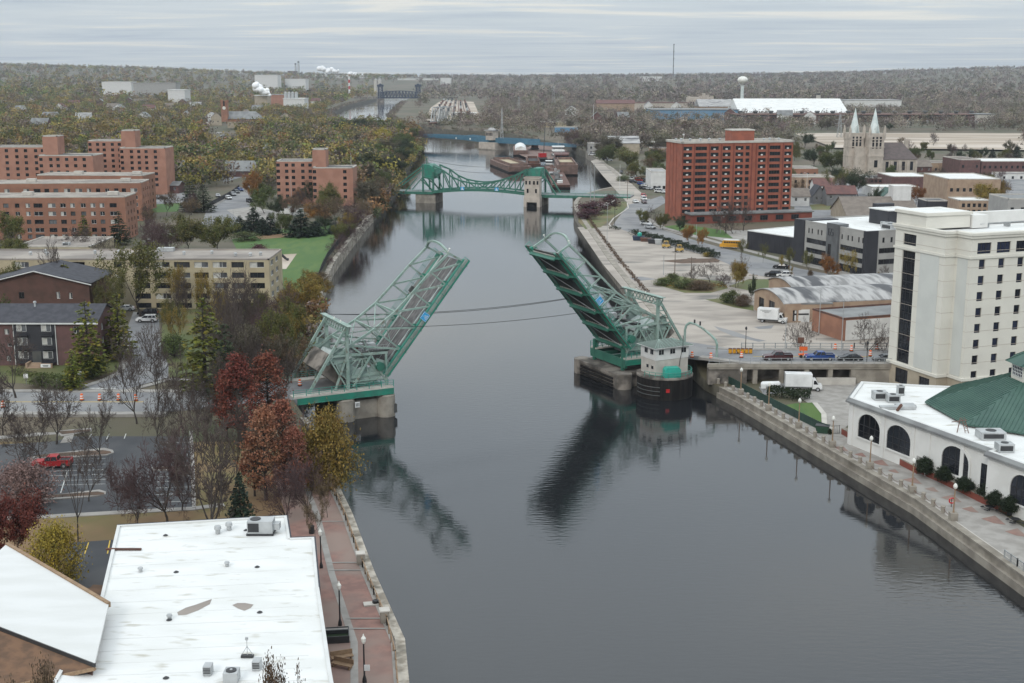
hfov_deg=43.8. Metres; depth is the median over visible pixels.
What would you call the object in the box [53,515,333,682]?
flat roofed hall
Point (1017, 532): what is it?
brick paving
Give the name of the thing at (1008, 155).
bare tree
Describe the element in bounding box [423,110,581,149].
blue bascule bridge
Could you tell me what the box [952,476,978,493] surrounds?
clipped shrub
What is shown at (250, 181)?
leafy tree
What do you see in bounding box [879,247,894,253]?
window
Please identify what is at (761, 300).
window
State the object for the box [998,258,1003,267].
window
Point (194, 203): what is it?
leafy tree
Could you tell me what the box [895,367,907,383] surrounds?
window
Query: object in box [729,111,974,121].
trees
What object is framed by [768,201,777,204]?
window
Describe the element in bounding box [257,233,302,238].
bare earth
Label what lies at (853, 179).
leafy tree
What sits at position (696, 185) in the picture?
window
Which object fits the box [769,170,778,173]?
window
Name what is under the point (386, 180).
leafy tree
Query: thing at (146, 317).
parked suv
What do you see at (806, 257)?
leafy tree
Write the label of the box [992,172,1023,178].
white building
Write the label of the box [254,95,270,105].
factory block
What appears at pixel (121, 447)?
car park
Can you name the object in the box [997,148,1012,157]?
leafy tree
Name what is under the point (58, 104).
hillside house
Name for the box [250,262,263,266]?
window
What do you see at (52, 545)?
bush
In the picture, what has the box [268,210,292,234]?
leafy tree
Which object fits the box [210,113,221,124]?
hillside house
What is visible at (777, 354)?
parked pickup
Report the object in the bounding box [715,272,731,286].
bare tree
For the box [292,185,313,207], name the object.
bare tree
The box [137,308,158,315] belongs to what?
parked suv
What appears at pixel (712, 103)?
gable factory
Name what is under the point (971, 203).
building
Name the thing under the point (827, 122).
leafy tree
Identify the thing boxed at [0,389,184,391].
pavement
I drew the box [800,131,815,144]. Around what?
leafy tree
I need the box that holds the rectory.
[917,160,932,171]
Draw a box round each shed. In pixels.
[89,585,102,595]
[254,75,280,88]
[285,79,308,90]
[331,75,365,77]
[397,78,437,79]
[440,78,450,84]
[607,136,639,153]
[640,76,661,80]
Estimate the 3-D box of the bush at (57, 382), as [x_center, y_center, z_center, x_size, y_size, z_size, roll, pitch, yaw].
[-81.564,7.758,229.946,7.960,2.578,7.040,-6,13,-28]
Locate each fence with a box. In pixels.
[208,185,238,205]
[318,226,349,274]
[728,376,828,427]
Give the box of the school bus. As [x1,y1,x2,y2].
[720,239,740,248]
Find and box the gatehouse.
[967,113,995,122]
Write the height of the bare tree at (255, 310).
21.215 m
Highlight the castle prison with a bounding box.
[686,93,713,105]
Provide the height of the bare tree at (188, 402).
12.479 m
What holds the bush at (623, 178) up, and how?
on the ground at (130, 426)
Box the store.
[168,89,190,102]
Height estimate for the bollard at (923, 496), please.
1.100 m
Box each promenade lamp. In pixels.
[737,368,743,394]
[765,382,771,410]
[795,398,801,428]
[828,416,835,447]
[866,436,873,469]
[907,458,916,493]
[948,483,957,520]
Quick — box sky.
[0,0,1023,76]
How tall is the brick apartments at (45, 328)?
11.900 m
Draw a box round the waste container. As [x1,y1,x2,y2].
[815,423,829,433]
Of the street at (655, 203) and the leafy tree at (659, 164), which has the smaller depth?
the street at (655, 203)
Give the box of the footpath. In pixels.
[60,434,73,442]
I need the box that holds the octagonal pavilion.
[925,351,1023,434]
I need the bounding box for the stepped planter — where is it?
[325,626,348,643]
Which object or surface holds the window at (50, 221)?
in the brick apartment block at (52, 214)
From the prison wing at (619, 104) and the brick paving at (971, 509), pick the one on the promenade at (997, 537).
the brick paving at (971, 509)
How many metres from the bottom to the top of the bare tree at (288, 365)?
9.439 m
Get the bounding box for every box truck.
[757,307,787,323]
[784,371,821,391]
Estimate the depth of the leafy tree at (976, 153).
845.61 m
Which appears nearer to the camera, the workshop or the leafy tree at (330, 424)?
the leafy tree at (330, 424)
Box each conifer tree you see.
[61,299,112,377]
[61,350,88,390]
[77,215,91,235]
[103,293,138,359]
[108,211,132,244]
[176,181,202,211]
[179,294,223,393]
[194,184,217,211]
[205,324,241,400]
[224,471,255,517]
[232,216,251,232]
[244,207,261,231]
[252,217,273,235]
[263,213,283,233]
[281,209,318,238]
[309,221,326,236]
[325,222,336,233]
[989,148,996,157]
[1010,145,1022,157]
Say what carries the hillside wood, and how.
on the ground at (130, 426)
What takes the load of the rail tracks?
on the rail yard ground at (472, 107)
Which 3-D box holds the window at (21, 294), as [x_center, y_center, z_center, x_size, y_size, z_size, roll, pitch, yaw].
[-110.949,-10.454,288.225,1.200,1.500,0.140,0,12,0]
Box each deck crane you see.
[530,138,540,148]
[538,129,546,158]
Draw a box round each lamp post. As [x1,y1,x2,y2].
[318,529,322,567]
[337,581,341,625]
[361,634,369,682]
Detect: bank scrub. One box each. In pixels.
[239,127,427,377]
[325,98,543,137]
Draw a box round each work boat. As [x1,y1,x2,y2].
[545,160,552,165]
[551,146,564,155]
[553,152,568,160]
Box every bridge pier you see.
[315,394,396,422]
[574,356,640,389]
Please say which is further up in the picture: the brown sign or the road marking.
the brown sign
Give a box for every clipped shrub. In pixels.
[912,455,935,474]
[933,465,954,482]
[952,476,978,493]
[974,481,986,499]
[984,489,1003,506]
[995,494,1019,513]
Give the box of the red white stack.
[348,76,349,91]
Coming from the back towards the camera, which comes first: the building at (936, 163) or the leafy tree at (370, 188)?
the building at (936, 163)
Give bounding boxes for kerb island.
[32,448,113,458]
[41,489,105,500]
[56,428,91,436]
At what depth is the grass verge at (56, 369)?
244.57 m
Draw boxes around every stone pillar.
[355,550,365,564]
[379,606,389,623]
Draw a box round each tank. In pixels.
[663,366,680,377]
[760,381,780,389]
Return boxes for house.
[14,105,26,109]
[30,118,50,125]
[41,112,59,116]
[54,103,66,113]
[75,112,92,120]
[107,103,118,108]
[142,105,155,109]
[169,181,184,192]
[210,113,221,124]
[225,161,255,176]
[227,122,238,127]
[310,98,320,102]
[565,106,578,116]
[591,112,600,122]
[615,112,629,120]
[637,338,692,374]
[644,101,652,109]
[671,102,680,107]
[724,108,735,120]
[776,110,792,119]
[790,188,810,205]
[805,111,816,123]
[809,178,833,188]
[809,184,822,203]
[822,185,857,205]
[880,187,888,195]
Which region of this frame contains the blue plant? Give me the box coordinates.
[645,108,739,119]
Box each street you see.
[83,312,167,388]
[202,185,251,227]
[613,199,827,276]
[630,196,664,212]
[794,179,1023,217]
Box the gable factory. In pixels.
[694,99,731,107]
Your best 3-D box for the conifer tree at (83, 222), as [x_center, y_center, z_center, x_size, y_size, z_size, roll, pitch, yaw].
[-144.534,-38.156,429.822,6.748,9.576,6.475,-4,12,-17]
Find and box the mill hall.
[728,99,846,112]
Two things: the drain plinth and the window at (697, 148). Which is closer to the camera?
the drain plinth
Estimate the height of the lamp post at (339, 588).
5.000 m
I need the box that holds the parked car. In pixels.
[654,188,663,192]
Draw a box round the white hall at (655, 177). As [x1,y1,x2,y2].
[646,168,665,189]
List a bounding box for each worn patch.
[630,277,652,280]
[715,326,764,341]
[755,325,773,328]
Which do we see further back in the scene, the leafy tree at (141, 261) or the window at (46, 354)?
the leafy tree at (141, 261)
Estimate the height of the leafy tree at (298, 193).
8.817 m
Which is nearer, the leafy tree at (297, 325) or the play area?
the leafy tree at (297, 325)
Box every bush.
[0,456,72,508]
[21,513,95,582]
[25,374,59,388]
[40,376,83,389]
[77,354,115,379]
[159,332,189,358]
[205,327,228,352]
[231,231,265,241]
[244,243,268,248]
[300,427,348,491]
[314,270,331,281]
[571,200,617,211]
[573,208,603,218]
[595,193,624,206]
[615,175,629,180]
[633,175,645,181]
[651,277,671,285]
[665,272,681,282]
[669,278,696,288]
[684,279,717,290]
[716,292,730,302]
[721,289,740,304]
[734,292,752,306]
[807,270,813,275]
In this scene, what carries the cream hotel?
on the ground at (130, 426)
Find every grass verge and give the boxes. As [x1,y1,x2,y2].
[0,358,119,383]
[0,442,287,588]
[161,309,249,378]
[578,202,626,228]
[705,298,753,310]
[729,279,768,289]
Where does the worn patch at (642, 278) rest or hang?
on the gravel lot
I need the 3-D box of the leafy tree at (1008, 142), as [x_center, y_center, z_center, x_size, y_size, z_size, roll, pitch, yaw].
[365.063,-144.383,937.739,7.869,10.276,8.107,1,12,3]
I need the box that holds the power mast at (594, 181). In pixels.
[594,164,594,199]
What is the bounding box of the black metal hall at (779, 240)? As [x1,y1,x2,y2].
[747,226,793,255]
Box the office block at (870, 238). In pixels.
[793,202,906,273]
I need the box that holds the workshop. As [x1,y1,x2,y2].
[587,142,599,153]
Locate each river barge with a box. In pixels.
[490,157,531,172]
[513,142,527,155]
[525,156,540,167]
[545,165,569,188]
[554,157,577,175]
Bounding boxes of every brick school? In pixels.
[942,156,980,172]
[976,158,1023,174]
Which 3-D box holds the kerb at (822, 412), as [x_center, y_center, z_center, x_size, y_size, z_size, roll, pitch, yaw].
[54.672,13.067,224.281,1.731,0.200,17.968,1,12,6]
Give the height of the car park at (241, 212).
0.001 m
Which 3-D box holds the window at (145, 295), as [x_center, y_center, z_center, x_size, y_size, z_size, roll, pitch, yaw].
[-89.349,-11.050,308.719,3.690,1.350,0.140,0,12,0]
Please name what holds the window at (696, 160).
in the brick tower block at (704, 177)
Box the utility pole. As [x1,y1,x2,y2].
[818,294,820,332]
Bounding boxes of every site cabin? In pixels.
[280,207,290,213]
[289,208,303,214]
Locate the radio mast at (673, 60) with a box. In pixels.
[673,44,674,76]
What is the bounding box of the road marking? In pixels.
[0,401,143,401]
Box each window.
[15,262,28,266]
[16,324,26,331]
[18,338,26,344]
[18,351,28,357]
[19,292,23,298]
[33,203,42,207]
[34,212,42,215]
[35,220,43,223]
[35,228,43,231]
[41,324,50,331]
[42,338,51,344]
[43,351,52,357]
[48,203,55,207]
[49,220,56,223]
[60,203,65,207]
[110,211,116,215]
[136,293,150,298]
[137,303,151,307]
[155,283,170,287]
[156,293,170,298]
[157,262,169,266]
[174,262,189,266]
[194,262,207,266]
[195,273,208,277]
[213,262,226,266]
[213,273,226,277]
[231,262,243,266]
[232,273,243,277]
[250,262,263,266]
[250,273,264,277]
[252,283,264,287]
[658,349,663,355]
[670,348,674,353]
[682,191,690,194]
[682,197,690,200]
[682,203,689,206]
[683,153,691,156]
[683,159,691,162]
[683,172,690,175]
[683,178,690,181]
[694,190,705,193]
[694,197,704,199]
[694,203,704,206]
[694,209,704,211]
[695,159,706,162]
[695,165,705,168]
[695,172,705,175]
[695,178,705,181]
[695,184,705,187]
[696,146,706,149]
[696,153,706,156]
[697,217,704,221]
[709,190,716,193]
[709,196,716,199]
[710,159,717,162]
[710,165,717,168]
[711,146,718,149]
[721,190,728,193]
[721,196,728,199]
[722,165,729,168]
[722,171,729,174]
[723,146,730,149]
[734,183,741,186]
[735,152,742,155]
[756,201,763,204]
[758,152,765,155]
[759,297,763,306]
[760,215,767,219]
[767,207,777,209]
[768,183,778,185]
[768,189,778,192]
[768,195,777,198]
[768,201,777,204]
[769,158,779,161]
[769,164,779,167]
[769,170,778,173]
[769,176,778,179]
[769,300,774,307]
[770,145,779,148]
[770,152,779,154]
[776,215,782,219]
[791,214,798,218]
[806,247,824,254]
[807,238,825,245]
[807,256,822,265]
[827,244,830,262]
[840,244,862,253]
[840,255,861,263]
[840,263,861,273]
[856,412,880,446]
[878,259,893,264]
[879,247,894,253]
[884,423,911,458]
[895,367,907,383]
[897,250,914,363]
[904,233,916,245]
[919,376,928,384]
[939,444,970,479]
[970,371,975,377]
[971,355,976,364]
[973,340,977,348]
[974,324,979,332]
[975,308,980,316]
[976,292,981,300]
[977,242,990,253]
[977,276,982,284]
[979,260,983,268]
[979,463,986,487]
[990,369,994,375]
[991,354,995,362]
[992,338,996,346]
[993,322,998,330]
[994,306,999,315]
[996,290,1000,299]
[997,241,1009,252]
[997,274,1002,283]
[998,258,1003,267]
[1007,472,1023,508]
[1011,336,1015,344]
[1012,320,1017,329]
[1013,305,1018,313]
[1015,289,1019,297]
[1016,240,1023,251]
[1016,273,1021,281]
[1017,257,1022,265]
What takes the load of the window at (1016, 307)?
in the cream hotel
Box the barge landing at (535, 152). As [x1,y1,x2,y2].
[519,145,569,158]
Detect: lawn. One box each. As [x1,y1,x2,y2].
[153,203,179,211]
[232,225,334,292]
[664,225,731,237]
[787,403,820,421]
[810,204,830,209]
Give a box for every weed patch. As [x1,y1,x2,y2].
[657,276,727,292]
[663,258,719,262]
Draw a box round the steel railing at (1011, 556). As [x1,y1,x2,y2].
[1003,549,1023,570]
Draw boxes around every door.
[32,351,41,361]
[794,309,809,321]
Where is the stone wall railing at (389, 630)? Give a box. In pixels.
[332,483,397,682]
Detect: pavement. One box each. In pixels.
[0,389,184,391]
[0,412,166,416]
[0,432,55,438]
[74,334,128,389]
[119,378,203,392]
[202,195,230,211]
[647,218,847,273]
[698,355,890,363]
[711,348,888,349]
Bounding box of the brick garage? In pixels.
[812,303,890,340]
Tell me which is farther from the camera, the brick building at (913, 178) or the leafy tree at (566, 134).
the leafy tree at (566, 134)
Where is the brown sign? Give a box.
[797,337,803,351]
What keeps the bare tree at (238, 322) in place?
on the ground at (130, 426)
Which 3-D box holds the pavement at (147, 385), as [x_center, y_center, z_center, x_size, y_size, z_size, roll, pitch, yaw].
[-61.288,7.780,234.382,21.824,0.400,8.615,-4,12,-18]
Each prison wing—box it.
[595,100,634,112]
[634,102,688,109]
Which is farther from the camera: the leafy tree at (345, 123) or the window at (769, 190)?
the leafy tree at (345, 123)
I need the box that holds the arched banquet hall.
[845,381,1023,520]
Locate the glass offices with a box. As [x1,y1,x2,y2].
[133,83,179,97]
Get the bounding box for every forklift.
[662,240,672,247]
[675,245,683,251]
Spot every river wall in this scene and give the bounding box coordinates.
[301,418,408,682]
[316,213,373,328]
[574,187,683,340]
[586,152,619,180]
[716,387,1023,596]
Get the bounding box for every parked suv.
[135,314,158,322]
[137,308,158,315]
[644,224,655,228]
[764,270,780,276]
[776,271,793,276]
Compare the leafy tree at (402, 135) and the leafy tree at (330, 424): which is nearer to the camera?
the leafy tree at (330, 424)
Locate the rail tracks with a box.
[436,101,470,118]
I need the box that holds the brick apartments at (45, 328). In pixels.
[0,301,116,367]
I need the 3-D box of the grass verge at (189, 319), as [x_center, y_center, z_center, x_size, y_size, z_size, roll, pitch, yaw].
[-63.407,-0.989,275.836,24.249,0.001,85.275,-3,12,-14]
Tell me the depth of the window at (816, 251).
382.04 m
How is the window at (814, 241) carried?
in the office block at (870, 238)
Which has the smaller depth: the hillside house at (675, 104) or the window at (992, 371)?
the window at (992, 371)
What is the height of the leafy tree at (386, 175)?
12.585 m
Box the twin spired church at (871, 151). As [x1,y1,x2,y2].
[843,108,916,174]
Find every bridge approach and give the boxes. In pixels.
[270,313,393,404]
[590,286,682,370]
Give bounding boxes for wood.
[0,62,438,102]
[0,91,419,188]
[412,95,1023,144]
[413,65,1023,102]
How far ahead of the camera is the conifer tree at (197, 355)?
224.66 m
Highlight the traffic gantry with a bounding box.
[684,319,717,362]
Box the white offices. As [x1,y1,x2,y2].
[102,82,135,95]
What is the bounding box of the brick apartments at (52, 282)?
[0,260,114,305]
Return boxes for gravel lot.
[578,226,888,346]
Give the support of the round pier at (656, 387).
in the river water
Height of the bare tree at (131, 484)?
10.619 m
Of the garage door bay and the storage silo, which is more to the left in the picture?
the storage silo
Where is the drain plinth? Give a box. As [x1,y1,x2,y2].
[363,599,378,606]
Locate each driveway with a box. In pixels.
[759,382,784,394]
[794,383,857,430]
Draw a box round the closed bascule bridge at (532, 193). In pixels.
[394,158,633,206]
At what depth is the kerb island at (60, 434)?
203.58 m
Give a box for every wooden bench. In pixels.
[330,648,353,660]
[331,655,353,669]
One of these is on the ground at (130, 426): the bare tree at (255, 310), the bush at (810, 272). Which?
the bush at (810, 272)
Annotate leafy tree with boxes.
[0,210,24,239]
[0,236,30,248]
[0,258,21,274]
[0,293,11,302]
[0,483,50,549]
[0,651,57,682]
[64,137,72,148]
[76,138,87,152]
[89,236,176,316]
[91,284,114,303]
[94,123,107,129]
[96,271,126,313]
[142,141,158,145]
[142,209,155,221]
[155,298,182,329]
[156,191,180,215]
[158,305,188,346]
[159,210,204,248]
[164,264,189,315]
[176,144,202,156]
[180,197,201,217]
[190,267,216,314]
[191,215,242,248]
[193,132,206,141]
[204,290,231,324]
[208,351,265,439]
[210,367,235,437]
[230,318,281,390]
[233,396,287,499]
[236,431,269,496]
[240,349,293,424]
[241,168,263,195]
[244,290,269,318]
[249,183,277,212]
[255,306,299,351]
[258,395,309,490]
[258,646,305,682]
[263,324,312,386]
[265,194,289,213]
[267,422,312,498]
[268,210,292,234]
[270,333,300,383]
[271,271,323,314]
[273,292,308,348]
[279,143,290,150]
[279,195,301,219]
[283,309,311,347]
[292,187,304,202]
[292,397,371,495]
[297,180,312,202]
[298,268,333,292]
[298,497,326,532]
[300,287,321,302]
[303,195,352,222]
[303,202,331,220]
[308,216,340,229]
[310,475,343,516]
[316,180,344,205]
[316,193,334,214]
[317,134,327,140]
[328,120,340,128]
[330,223,356,239]
[333,118,354,128]
[333,146,348,156]
[337,211,360,226]
[345,117,368,125]
[347,195,370,215]
[350,130,374,140]
[353,147,391,168]
[353,177,381,203]
[356,120,377,128]
[356,174,389,194]
[360,161,381,177]
[365,142,384,153]
[367,174,390,188]
[372,169,391,185]
[373,127,392,140]
[373,166,392,178]
[374,151,391,165]
[376,137,401,152]
[385,152,403,163]
[385,153,409,169]
[387,132,414,146]
[388,145,417,162]
[396,138,414,148]
[403,127,420,139]
[558,128,579,139]
[566,119,574,125]
[570,133,597,149]
[592,144,611,155]
[593,136,616,149]
[593,144,617,162]
[606,134,623,149]
[612,146,630,152]
[614,148,639,165]
[625,160,645,176]
[625,170,636,176]
[636,208,649,222]
[641,157,656,167]
[642,133,671,146]
[644,149,657,158]
[650,152,665,163]
[651,160,665,168]
[656,213,671,227]
[672,214,690,231]
[680,224,695,240]
[696,227,708,243]
[730,270,742,287]
[731,258,748,283]
[737,239,748,254]
[748,275,757,298]
[751,124,763,134]
[757,242,768,258]
[779,135,800,142]
[785,246,795,265]
[791,178,805,187]
[793,141,803,160]
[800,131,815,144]
[800,147,818,166]
[801,249,814,270]
[816,144,832,155]
[816,149,842,170]
[818,119,826,128]
[818,253,841,274]
[822,117,830,129]
[822,166,852,184]
[829,168,838,179]
[831,168,845,180]
[839,246,858,272]
[841,167,876,195]
[867,186,885,195]
[885,122,893,129]
[885,164,897,171]
[909,146,925,157]
[911,185,926,200]
[920,141,928,149]
[924,149,934,158]
[946,144,952,153]
[956,150,965,156]
[966,148,976,157]
[971,149,982,157]
[973,182,1000,198]
[978,146,988,156]
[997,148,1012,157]
[1000,179,1010,193]
[1003,140,1011,148]
[1005,142,1022,155]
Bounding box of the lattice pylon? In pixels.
[835,114,844,136]
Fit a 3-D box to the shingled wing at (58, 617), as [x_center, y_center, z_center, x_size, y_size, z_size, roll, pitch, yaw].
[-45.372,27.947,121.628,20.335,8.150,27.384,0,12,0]
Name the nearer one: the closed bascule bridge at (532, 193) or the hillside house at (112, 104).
the closed bascule bridge at (532, 193)
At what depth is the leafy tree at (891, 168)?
688.05 m
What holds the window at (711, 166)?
in the brick tower block at (704, 177)
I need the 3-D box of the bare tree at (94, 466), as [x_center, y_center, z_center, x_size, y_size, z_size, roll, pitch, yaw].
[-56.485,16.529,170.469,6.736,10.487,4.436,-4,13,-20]
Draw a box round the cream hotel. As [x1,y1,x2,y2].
[886,207,1023,385]
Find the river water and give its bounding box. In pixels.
[299,94,1023,682]
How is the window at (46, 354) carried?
in the brick apartments at (45, 328)
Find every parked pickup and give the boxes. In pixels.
[31,453,73,468]
[762,350,792,360]
[804,350,834,360]
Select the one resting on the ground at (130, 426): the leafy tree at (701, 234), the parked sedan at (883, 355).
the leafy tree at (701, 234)
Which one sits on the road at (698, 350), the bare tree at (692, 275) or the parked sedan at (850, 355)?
the parked sedan at (850, 355)
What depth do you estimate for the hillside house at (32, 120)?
1200.60 m
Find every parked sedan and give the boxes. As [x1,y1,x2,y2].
[118,304,134,311]
[773,263,789,268]
[837,353,862,361]
[872,353,887,361]
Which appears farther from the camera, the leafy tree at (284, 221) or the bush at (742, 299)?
the leafy tree at (284, 221)
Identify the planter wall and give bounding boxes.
[841,428,918,473]
[920,472,1006,513]
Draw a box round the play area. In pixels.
[282,254,295,268]
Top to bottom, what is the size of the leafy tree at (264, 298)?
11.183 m
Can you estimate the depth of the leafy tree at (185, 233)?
401.51 m
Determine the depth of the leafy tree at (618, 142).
905.61 m
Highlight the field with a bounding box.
[796,133,1023,149]
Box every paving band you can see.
[303,483,357,682]
[327,562,356,562]
[330,489,396,682]
[346,618,379,618]
[350,628,387,628]
[729,388,1021,567]
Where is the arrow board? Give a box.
[798,347,807,357]
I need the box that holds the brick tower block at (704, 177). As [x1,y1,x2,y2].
[665,129,813,223]
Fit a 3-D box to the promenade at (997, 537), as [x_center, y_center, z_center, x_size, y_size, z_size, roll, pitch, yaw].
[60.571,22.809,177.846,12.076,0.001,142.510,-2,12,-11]
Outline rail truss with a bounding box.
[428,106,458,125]
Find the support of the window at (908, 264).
in the cream hotel
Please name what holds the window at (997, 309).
in the cream hotel
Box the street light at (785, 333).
[778,318,786,352]
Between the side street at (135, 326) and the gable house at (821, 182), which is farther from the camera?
the gable house at (821, 182)
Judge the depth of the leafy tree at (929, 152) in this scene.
838.52 m
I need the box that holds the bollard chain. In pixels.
[719,381,947,513]
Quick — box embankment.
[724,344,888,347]
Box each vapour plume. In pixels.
[252,82,270,96]
[316,66,339,73]
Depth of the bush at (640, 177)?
683.86 m
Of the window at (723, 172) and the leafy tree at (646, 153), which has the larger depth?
the leafy tree at (646, 153)
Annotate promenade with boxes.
[274,465,393,682]
[727,387,1023,566]
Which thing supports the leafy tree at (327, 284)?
on the ground at (130, 426)
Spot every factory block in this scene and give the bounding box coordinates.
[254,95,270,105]
[271,94,287,105]
[283,98,308,108]
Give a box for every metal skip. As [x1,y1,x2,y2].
[632,236,644,240]
[640,237,650,241]
[647,239,654,243]
[654,239,661,244]
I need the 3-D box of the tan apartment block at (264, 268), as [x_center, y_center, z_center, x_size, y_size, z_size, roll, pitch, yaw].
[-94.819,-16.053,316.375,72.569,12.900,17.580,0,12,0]
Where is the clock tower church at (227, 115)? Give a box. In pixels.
[220,100,263,121]
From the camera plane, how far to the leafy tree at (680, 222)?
464.54 m
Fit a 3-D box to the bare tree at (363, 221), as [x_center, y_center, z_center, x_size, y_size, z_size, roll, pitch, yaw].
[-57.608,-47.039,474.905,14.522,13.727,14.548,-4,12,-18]
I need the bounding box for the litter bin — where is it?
[308,526,313,533]
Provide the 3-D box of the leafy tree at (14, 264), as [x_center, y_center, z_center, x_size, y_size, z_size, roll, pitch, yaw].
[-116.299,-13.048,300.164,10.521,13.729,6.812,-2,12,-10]
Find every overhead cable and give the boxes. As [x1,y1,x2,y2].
[332,288,622,314]
[408,298,660,326]
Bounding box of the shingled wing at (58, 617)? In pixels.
[0,542,110,682]
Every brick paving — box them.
[873,460,887,465]
[903,477,921,483]
[926,487,937,491]
[942,495,960,501]
[962,506,978,512]
[982,516,1005,524]
[1005,528,1023,536]
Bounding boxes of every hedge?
[6,369,67,379]
[587,217,649,292]
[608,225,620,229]
[628,229,720,258]
[661,281,726,287]
[766,384,811,400]
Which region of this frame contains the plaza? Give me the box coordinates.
[707,230,746,246]
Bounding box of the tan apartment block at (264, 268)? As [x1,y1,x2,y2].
[0,247,282,308]
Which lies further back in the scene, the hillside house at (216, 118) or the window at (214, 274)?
the hillside house at (216, 118)
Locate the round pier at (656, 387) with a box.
[636,365,692,400]
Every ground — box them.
[0,66,1023,526]
[427,100,477,120]
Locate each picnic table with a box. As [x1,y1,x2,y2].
[980,504,998,510]
[1006,517,1023,523]
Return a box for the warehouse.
[840,99,901,106]
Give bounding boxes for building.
[23,236,113,248]
[543,122,573,126]
[555,126,577,131]
[649,147,665,151]
[791,174,834,188]
[792,165,817,173]
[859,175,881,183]
[862,184,919,195]
[877,172,923,188]
[917,198,947,207]
[923,173,1000,199]
[930,160,942,170]
[947,197,988,210]
[988,194,1023,210]
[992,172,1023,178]
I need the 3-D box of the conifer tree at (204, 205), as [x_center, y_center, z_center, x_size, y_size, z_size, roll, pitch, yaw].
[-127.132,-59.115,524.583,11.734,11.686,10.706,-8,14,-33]
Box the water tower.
[737,76,747,98]
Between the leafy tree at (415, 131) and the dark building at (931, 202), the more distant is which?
the leafy tree at (415, 131)
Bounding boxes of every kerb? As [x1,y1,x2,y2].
[7,503,224,519]
[189,431,195,507]
[608,203,628,227]
[812,402,832,428]
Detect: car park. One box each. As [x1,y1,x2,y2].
[0,436,191,515]
[65,540,113,587]
[156,193,184,203]
[227,207,277,223]
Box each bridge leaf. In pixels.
[303,240,469,385]
[525,232,673,351]
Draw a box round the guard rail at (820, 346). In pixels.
[741,342,888,347]
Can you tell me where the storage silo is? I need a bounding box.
[374,78,377,91]
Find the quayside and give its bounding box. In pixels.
[591,159,641,203]
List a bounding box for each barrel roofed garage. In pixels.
[753,283,892,322]
[767,273,892,287]
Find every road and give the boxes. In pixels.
[0,381,296,411]
[688,342,887,362]
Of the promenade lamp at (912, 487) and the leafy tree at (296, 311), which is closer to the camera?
the promenade lamp at (912, 487)
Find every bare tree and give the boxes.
[0,229,33,247]
[0,325,37,397]
[0,371,23,434]
[0,396,58,461]
[0,413,52,470]
[31,376,82,443]
[37,235,58,264]
[59,226,80,241]
[61,451,92,541]
[65,428,114,501]
[67,396,116,461]
[78,223,90,241]
[90,233,117,248]
[97,327,156,423]
[105,424,202,522]
[105,455,129,515]
[106,330,143,393]
[114,458,155,522]
[132,214,158,241]
[133,324,169,368]
[138,317,182,410]
[139,204,156,223]
[139,216,174,248]
[141,383,179,442]
[150,397,238,518]
[151,222,186,248]
[153,382,208,489]
[156,437,206,519]
[159,270,193,324]
[160,345,195,427]
[182,370,218,437]
[183,189,197,214]
[191,280,232,339]
[194,350,238,418]
[201,289,241,369]
[206,268,239,308]
[209,261,262,345]
[209,307,250,363]
[220,393,258,480]
[227,272,273,352]
[228,327,263,396]
[239,323,295,357]
[245,301,274,351]
[253,455,306,516]
[255,280,302,327]
[261,348,300,394]
[264,178,276,194]
[274,380,299,434]
[278,446,331,516]
[284,409,314,474]
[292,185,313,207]
[325,243,350,254]
[325,257,333,265]
[330,208,363,230]
[330,232,348,248]
[331,224,357,243]
[340,198,373,233]
[402,130,428,144]
[410,126,433,141]
[562,131,580,143]
[562,133,592,149]
[582,136,600,149]
[637,133,650,150]
[646,205,661,223]
[650,141,665,158]
[682,266,699,281]
[690,260,722,281]
[704,196,737,232]
[715,207,741,233]
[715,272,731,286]
[729,253,751,270]
[735,193,755,230]
[783,316,817,346]
[832,175,845,184]
[851,313,888,351]
[866,174,879,183]
[875,331,888,352]
[879,265,888,272]
[929,131,938,144]
[949,145,956,155]
[996,169,1007,178]
[1004,150,1017,157]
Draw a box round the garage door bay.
[794,302,832,321]
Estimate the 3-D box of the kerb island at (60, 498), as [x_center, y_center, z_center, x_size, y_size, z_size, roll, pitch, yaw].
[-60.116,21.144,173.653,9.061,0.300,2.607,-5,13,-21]
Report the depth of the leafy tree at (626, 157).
771.93 m
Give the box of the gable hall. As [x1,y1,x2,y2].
[829,185,916,216]
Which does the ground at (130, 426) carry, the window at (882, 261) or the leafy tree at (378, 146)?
the leafy tree at (378, 146)
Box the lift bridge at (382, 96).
[354,83,457,101]
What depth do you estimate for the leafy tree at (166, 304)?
270.13 m
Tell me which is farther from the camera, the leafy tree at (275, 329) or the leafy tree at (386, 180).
the leafy tree at (386, 180)
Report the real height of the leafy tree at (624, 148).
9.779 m
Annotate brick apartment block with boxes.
[0,178,150,220]
[0,191,137,240]
[37,171,156,208]
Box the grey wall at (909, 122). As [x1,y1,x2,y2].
[896,120,977,123]
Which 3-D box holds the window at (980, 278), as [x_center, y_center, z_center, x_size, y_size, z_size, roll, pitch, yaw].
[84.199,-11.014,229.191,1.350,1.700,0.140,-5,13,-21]
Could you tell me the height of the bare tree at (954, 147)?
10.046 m
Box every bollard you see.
[877,467,881,474]
[888,473,892,480]
[898,479,903,486]
[921,492,925,499]
[930,498,935,506]
[940,505,945,513]
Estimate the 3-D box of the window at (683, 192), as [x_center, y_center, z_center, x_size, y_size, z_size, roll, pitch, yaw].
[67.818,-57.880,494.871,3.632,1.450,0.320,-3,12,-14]
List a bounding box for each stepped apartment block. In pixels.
[0,135,103,179]
[87,129,174,193]
[276,148,357,205]
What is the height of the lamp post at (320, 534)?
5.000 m
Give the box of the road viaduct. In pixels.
[707,358,891,384]
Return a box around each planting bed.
[35,450,110,456]
[42,491,103,497]
[59,429,89,433]

